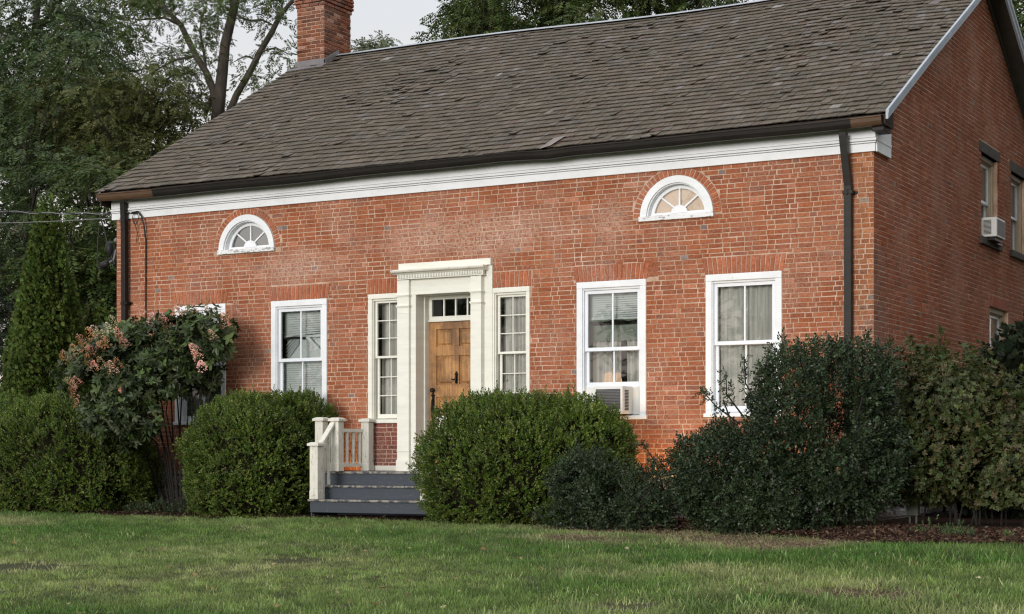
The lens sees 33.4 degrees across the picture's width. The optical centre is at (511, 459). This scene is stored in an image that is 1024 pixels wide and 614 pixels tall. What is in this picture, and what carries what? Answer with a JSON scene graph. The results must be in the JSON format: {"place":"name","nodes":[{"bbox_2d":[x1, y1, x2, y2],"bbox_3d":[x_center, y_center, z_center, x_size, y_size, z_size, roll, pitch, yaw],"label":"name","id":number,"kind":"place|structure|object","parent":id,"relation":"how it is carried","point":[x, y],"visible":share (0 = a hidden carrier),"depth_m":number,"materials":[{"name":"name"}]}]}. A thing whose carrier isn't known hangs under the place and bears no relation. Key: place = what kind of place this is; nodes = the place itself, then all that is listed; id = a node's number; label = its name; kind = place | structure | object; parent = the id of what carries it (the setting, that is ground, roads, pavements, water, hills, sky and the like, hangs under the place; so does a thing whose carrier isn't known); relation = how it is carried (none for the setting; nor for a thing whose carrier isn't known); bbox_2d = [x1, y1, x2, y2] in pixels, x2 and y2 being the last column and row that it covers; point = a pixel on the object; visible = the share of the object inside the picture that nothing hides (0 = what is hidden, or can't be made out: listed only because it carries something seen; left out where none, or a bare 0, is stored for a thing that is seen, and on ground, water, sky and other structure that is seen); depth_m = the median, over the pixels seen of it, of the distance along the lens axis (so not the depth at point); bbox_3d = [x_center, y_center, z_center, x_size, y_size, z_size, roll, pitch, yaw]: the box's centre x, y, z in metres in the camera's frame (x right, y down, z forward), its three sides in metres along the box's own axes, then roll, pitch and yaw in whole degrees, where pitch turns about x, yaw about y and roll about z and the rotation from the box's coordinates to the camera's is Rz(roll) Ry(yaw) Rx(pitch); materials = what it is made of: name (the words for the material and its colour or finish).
{"place":"outdoors","nodes":[
{"label":"outdoors","id":0,"kind":"place"},
{"bbox_2d":[0,508,1023,613],"bbox_3d":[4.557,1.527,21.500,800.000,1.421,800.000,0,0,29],"label":"lawn","id":1,"kind":"structure","parent":0,"point":[5,567],"depth_m":15.59,"materials":[{"name":"plant"}]},
{"bbox_2d":[0,192,91,414],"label":"arborvitae","id":2,"kind":"object","parent":1,"relation":"on","point":[45,327],"visible":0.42,"depth_m":31.42,"materials":[{"name":"green plant"}]},
{"bbox_2d":[0,161,116,382],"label":"shade tree","id":3,"kind":"object","parent":1,"relation":"on","point":[6,308],"visible":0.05,"depth_m":59.01,"materials":[{"name":"green plant"}]},
{"bbox_2d":[0,140,138,327],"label":"locust tree","id":4,"kind":"object","parent":1,"relation":"on","point":[86,272],"visible":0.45,"depth_m":39.22,"materials":[{"name":"green plant"}]},
{"bbox_2d":[0,136,139,302],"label":"locust tree","id":5,"kind":"object","parent":1,"relation":"on","point":[22,178],"visible":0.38,"depth_m":42.37,"materials":[{"name":"green plant"}]},
{"bbox_2d":[0,0,152,235],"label":"locust tree","id":6,"kind":"object","parent":1,"relation":"on","point":[58,52],"visible":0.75,"depth_m":46.07,"materials":[{"name":"green plant"}]},
{"bbox_2d":[1,69,166,321],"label":"shade tree","id":7,"kind":"object","parent":1,"relation":"on","point":[108,226],"depth_m":55.77,"materials":[{"name":"green plant"}]},
{"bbox_2d":[81,298,111,379],"bbox_3d":[-8.214,-1.123,33.276,1.554,4.127,1.458,0,0,29],"label":"arborvitae","id":8,"kind":"object","parent":1,"relation":"on","point":[89,320],"visible":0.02,"depth_m":33.20,"materials":[{"name":"green plant"}]},
{"bbox_2d":[94,298,110,327],"bbox_3d":[-8.431,-1.204,35.127,1.281,4.288,1.208,0,0,29],"label":"arborvitae","id":9,"kind":"object","parent":1,"relation":"on","point":[104,316],"depth_m":35.06,"materials":[{"name":"green plant"}]},
{"bbox_2d":[106,307,116,375],"bbox_3d":[-8.028,-1.079,34.316,1.293,4.038,1.219,0,0,29],"label":"arborvitae","id":10,"kind":"object","parent":1,"relation":"on","point":[113,318],"visible":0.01,"depth_m":34.27,"materials":[{"name":"green plant"}]},
{"bbox_2d":[8,57,243,237],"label":"locust tree","id":11,"kind":"object","parent":1,"relation":"on","point":[135,121],"visible":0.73,"depth_m":42.91,"materials":[{"name":"green plant"}]},
{"bbox_2d":[90,0,296,119],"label":"walnut tree","id":12,"kind":"object","parent":1,"relation":"on","point":[217,89],"visible":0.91,"depth_m":43.00,"materials":[{"name":"green plant"}]},
{"bbox_2d":[350,30,401,51],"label":"locust tree","id":13,"kind":"object","parent":1,"relation":"on","point":[371,45],"visible":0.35,"depth_m":65.24,"materials":[{"name":"green plant"}]},
{"bbox_2d":[410,0,554,42],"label":"locust tree","id":14,"kind":"object","parent":1,"relation":"on","point":[468,18],"visible":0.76,"depth_m":46.41,"materials":[{"name":"green plant"}]},
{"bbox_2d":[2,507,1023,545],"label":"garden bed","id":15,"kind":"object","parent":1,"relation":"on","point":[942,519],"visible":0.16,"depth_m":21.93,"materials":[{"name":"brown wood"}]},
{"bbox_2d":[0,387,165,512],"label":"boxwood shrub","id":16,"kind":"object","parent":15,"relation":"on","point":[53,456],"visible":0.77,"depth_m":25.63,"materials":[{"name":"green plant"}]},
{"bbox_2d":[121,500,151,512],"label":"ground ivy","id":17,"kind":"object","parent":15,"relation":"on","point":[136,507],"visible":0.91,"depth_m":25.11,"materials":[{"name":"green plant"}]},
{"bbox_2d":[48,295,241,508],"bbox_3d":[-5.226,-0.792,25.555,3.177,3.278,2.334,0,0,29],"label":"hydrangea shrub","id":18,"kind":"object","parent":15,"relation":"on","point":[154,374],"visible":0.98,"depth_m":25.35,"materials":[{"name":"green plant"}]},
{"bbox_2d":[140,494,178,513],"bbox_3d":[-5.156,0.640,24.960,0.644,0.295,0.492,0,0,29],"label":"ground ivy","id":19,"kind":"object","parent":15,"relation":"on","point":[155,507],"visible":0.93,"depth_m":24.91,"materials":[{"name":"green plant"}]},
{"bbox_2d":[164,496,199,513],"bbox_3d":[-4.789,0.658,24.750,0.570,0.266,0.451,0,0,29],"label":"ground ivy","id":20,"kind":"object","parent":15,"relation":"on","point":[183,508],"visible":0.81,"depth_m":24.69,"materials":[{"name":"green plant"}]},
{"bbox_2d":[171,383,340,517],"bbox_3d":[-3.658,-0.107,24.736,2.153,2.020,2.388,0,0,29],"label":"boxwood shrub","id":21,"kind":"object","parent":15,"relation":"on","point":[249,457],"visible":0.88,"depth_m":24.07,"materials":[{"name":"green plant"}]},
{"bbox_2d":[307,416,448,516],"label":"porch steps","id":22,"kind":"structure","parent":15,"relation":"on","point":[337,489],"depth_m":23.64,"materials":[{"name":"paint"}]},
{"bbox_2d":[405,380,639,525],"bbox_3d":[0.146,-0.069,22.141,3.052,1.955,2.294,0,0,29],"label":"boxwood shrub","id":23,"kind":"object","parent":15,"relation":"on","point":[494,454],"visible":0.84,"depth_m":21.55,"materials":[{"name":"green plant"}]},
{"bbox_2d":[525,438,692,532],"bbox_3d":[1.308,0.347,20.574,2.099,1.264,1.504,0,0,29],"label":"yew shrub","id":24,"kind":"object","parent":15,"relation":"on","point":[592,504],"visible":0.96,"depth_m":20.48,"materials":[{"name":"green plant"}]},
{"bbox_2d":[633,327,915,535],"bbox_3d":[2.971,-0.275,19.986,3.394,2.537,1.909,0,0,29],"label":"holly shrub","id":25,"kind":"object","parent":15,"relation":"on","point":[800,481],"visible":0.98,"depth_m":19.40,"materials":[{"name":"green plant"}]},
{"bbox_2d":[906,501,919,523],"bbox_3d":[4.818,0.709,20.490,0.156,0.422,0.108,0,0,29],"label":"junction box","id":26,"kind":"object","parent":15,"relation":"on","point":[911,510],"visible":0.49,"depth_m":20.46,"materials":[{"name":"grey metal"}]},
{"bbox_2d":[909,515,951,533],"bbox_3d":[4.546,0.700,18.527,0.455,0.217,0.341,0,0,7],"label":"weed patch","id":27,"kind":"object","parent":15,"relation":"on","point":[929,522],"visible":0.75,"depth_m":18.49,"materials":[{"name":"green plant"}]},
{"bbox_2d":[849,324,1023,524],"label":"viburnum shrub","id":28,"kind":"object","parent":15,"relation":"on","point":[944,408],"visible":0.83,"depth_m":19.89,"materials":[{"name":"green plant"}]},
{"bbox_2d":[942,519,975,536],"bbox_3d":[4.683,0.713,17.851,0.350,0.189,0.257,0,0,3],"label":"seedling","id":29,"kind":"object","parent":15,"relation":"on","point":[960,529],"visible":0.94,"depth_m":17.83,"materials":[{"name":"green plant"}]},
{"bbox_2d":[944,312,1023,518],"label":"hemlock shrub","id":30,"kind":"object","parent":15,"relation":"on","point":[1008,350],"visible":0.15,"depth_m":22.63,"materials":[{"name":"green plant"}]},
{"bbox_2d":[999,529,1014,537],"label":"seedling","id":31,"kind":"object","parent":15,"relation":"on","point":[1006,532],"visible":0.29,"depth_m":17.70,"materials":[{"name":"green plant"}]},
{"bbox_2d":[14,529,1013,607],"bbox_3d":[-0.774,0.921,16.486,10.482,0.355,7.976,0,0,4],"label":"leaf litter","id":32,"kind":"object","parent":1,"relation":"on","point":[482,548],"visible":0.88,"depth_m":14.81,"materials":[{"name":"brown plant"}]},
{"bbox_2d":[95,0,1023,520],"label":"brick house","id":33,"kind":"structure","parent":1,"relation":"on","point":[403,278],"depth_m":24.76,"materials":[{"name":"brick"}]},
{"bbox_2d":[7,218,110,222],"bbox_3d":[-9.179,-2.273,30.464,0.043,4.746,8.167,0,0,-45],"label":"overhead cable","id":34,"kind":"object","parent":33,"relation":"attached to","point":[56,221],"visible":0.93,"depth_m":29.02,"materials":[{"name":"black rubber"}]},
{"bbox_2d":[0,211,128,214],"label":"overhead cable","id":35,"kind":"object","parent":33,"relation":"attached to","point":[53,212],"visible":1,"depth_m":29.14,"materials":[{"name":"black rubber"}]},
{"bbox_2d":[0,210,129,214],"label":"overhead cable","id":36,"kind":"object","parent":33,"relation":"attached to","point":[60,213],"visible":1,"depth_m":28.84,"materials":[{"name":"black rubber"}]},
{"bbox_2d":[1,212,136,214],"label":"overhead cable","id":37,"kind":"object","parent":33,"relation":"attached to","point":[61,214],"visible":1,"depth_m":29.00,"materials":[{"name":"black rubber"}]},
{"bbox_2d":[97,215,116,269],"bbox_3d":[-6.846,-3.689,28.834,0.457,0.929,0.150,0,0,29],"label":"service drop","id":38,"kind":"object","parent":33,"relation":"attached to","point":[110,251],"visible":0.96,"depth_m":28.78,"materials":[{"name":"black rubber"}]},
{"bbox_2d":[132,212,138,241],"bbox_3d":[-6.031,-3.742,27.398,0.130,0.487,0.057,0,0,29],"label":"cable loop","id":39,"kind":"object","parent":33,"relation":"attached to","point":[136,223],"visible":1,"depth_m":27.39,"materials":[{"name":"black rubber"}]},
{"bbox_2d":[131,211,146,318],"bbox_3d":[-5.991,-2.045,27.356,0.275,3.891,0.076,0,0,18],"label":"drop cable","id":40,"kind":"object","parent":33,"relation":"attached to","point":[145,254],"visible":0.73,"depth_m":27.33,"materials":[{"name":"black rubber"}]},
{"bbox_2d":[173,303,225,424],"bbox_3d":[-4.837,-1.492,26.927,1.057,1.885,0.335,0,0,29],"label":"window","id":41,"kind":"structure","parent":33,"relation":"in","point":[203,400],"depth_m":26.99,"materials":[{"name":"white paint"}]},
{"bbox_2d":[217,214,275,254],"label":"lunette window","id":42,"kind":"structure","parent":33,"relation":"in","point":[253,234],"depth_m":26.49,"materials":[{"name":"white paint"}]},
{"bbox_2d":[271,298,326,408],"bbox_3d":[-3.183,-1.487,25.964,1.081,1.875,0.280,0,0,29],"label":"window","id":43,"kind":"structure","parent":33,"relation":"in","point":[304,346],"depth_m":26.06,"materials":[{"name":"white paint"}]},
{"bbox_2d":[368,293,396,422],"bbox_3d":[-1.820,-1.492,25.211,0.616,1.905,0.303,0,0,29],"label":"sidelight window","id":44,"kind":"structure","parent":33,"relation":"in","point":[389,300],"depth_m":25.25,"materials":[{"name":"beige paint"}]},
{"bbox_2d":[430,321,469,462],"bbox_3d":[-0.824,-0.945,24.840,0.901,2.150,0.116,0,0,29],"label":"door","id":45,"kind":"structure","parent":33,"relation":"in","point":[449,341],"depth_m":24.92,"materials":[{"name":"brown wood"}]},
{"bbox_2d":[493,286,529,396],"bbox_3d":[0.044,-1.487,24.161,0.638,1.895,0.302,0,0,29],"label":"sidelight window","id":46,"kind":"structure","parent":33,"relation":"in","point":[516,315],"depth_m":24.20,"materials":[{"name":"beige paint"}]},
{"bbox_2d":[577,279,647,418],"bbox_3d":[1.420,-1.497,23.415,1.090,1.895,0.350,0,0,29],"label":"window","id":47,"kind":"structure","parent":33,"relation":"in","point":[606,339],"depth_m":23.47,"materials":[{"name":"white paint"}]},
{"bbox_2d":[594,386,632,413],"bbox_3d":[1.391,-0.807,23.194,0.435,0.375,0.412,0,0,29],"label":"air conditioner","id":48,"kind":"object","parent":33,"relation":"attached to","point":[621,397],"visible":0.82,"depth_m":23.01,"materials":[{"name":"white plastic"}]},
{"bbox_2d":[638,175,714,221],"bbox_3d":[2.231,-3.509,22.872,1.090,0.588,0.210,0,0,29],"label":"lunette window","id":49,"kind":"structure","parent":33,"relation":"in","point":[675,197],"depth_m":22.89,"materials":[{"name":"white paint"}]},
{"bbox_2d":[703,271,782,416],"bbox_3d":[3.078,-1.507,22.434,1.102,1.885,0.267,0,0,29],"label":"window","id":50,"kind":"structure","parent":33,"relation":"in","point":[750,303],"depth_m":22.53,"materials":[{"name":"white paint"}]},
{"bbox_2d":[979,140,1002,251],"bbox_3d":[7.395,-4.107,26.690,0.255,1.585,1.290,0,0,29],"label":"window","id":51,"kind":"structure","parent":33,"relation":"in","point":[987,165],"depth_m":27.04,"materials":[{"name":"beige paint"}]},
{"bbox_2d":[981,217,1004,246],"bbox_3d":[7.420,-3.550,26.685,0.505,0.380,0.754,0,0,29],"label":"air conditioner","id":52,"kind":"object","parent":33,"relation":"attached to","point":[993,229],"visible":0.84,"depth_m":26.32,"materials":[{"name":"white plastic"}]},
{"bbox_2d":[990,308,1003,348],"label":"window","id":53,"kind":"structure","parent":33,"relation":"in","point":[998,316],"depth_m":27.67,"materials":[{"name":"beige paint"}]},
{"bbox_2d":[1010,160,1023,261],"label":"window","id":54,"kind":"structure","parent":33,"relation":"in","point":[1016,183],"depth_m":28.78,"materials":[{"name":"beige paint"}]},
{"bbox_2d":[496,0,631,31],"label":"locust tree","id":55,"kind":"object","parent":1,"relation":"on","point":[548,13],"visible":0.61,"depth_m":46.09,"materials":[{"name":"green plant"}]},
{"bbox_2d":[591,0,748,19],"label":"locust tree","id":56,"kind":"object","parent":1,"relation":"on","point":[639,8],"visible":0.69,"depth_m":46.08,"materials":[{"name":"green plant"}]},
{"bbox_2d":[394,518,1018,609],"bbox_3d":[1.863,0.943,17.820,5.004,0.380,13.298,0,0,-21],"label":"dry straw","id":57,"kind":"object","parent":1,"relation":"on","point":[779,543],"visible":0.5,"depth_m":18.35,"materials":[{"name":"beige plant"}]},
{"bbox_2d":[1012,0,1023,39],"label":"shade tree","id":58,"kind":"object","parent":1,"relation":"on","point":[1019,11],"visible":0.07,"depth_m":33.48,"materials":[{"name":"green plant"}]},
{"bbox_2d":[0,0,1023,379],"label":"sky","id":59,"kind":"structure","parent":0,"point":[400,19],"materials":[{"name":"white"}]},
{"bbox_2d":[229,3,932,174],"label":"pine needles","id":60,"kind":"object","parent":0,"point":[673,87],"visible":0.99,"depth_m":24.55,"materials":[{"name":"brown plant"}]}
]}

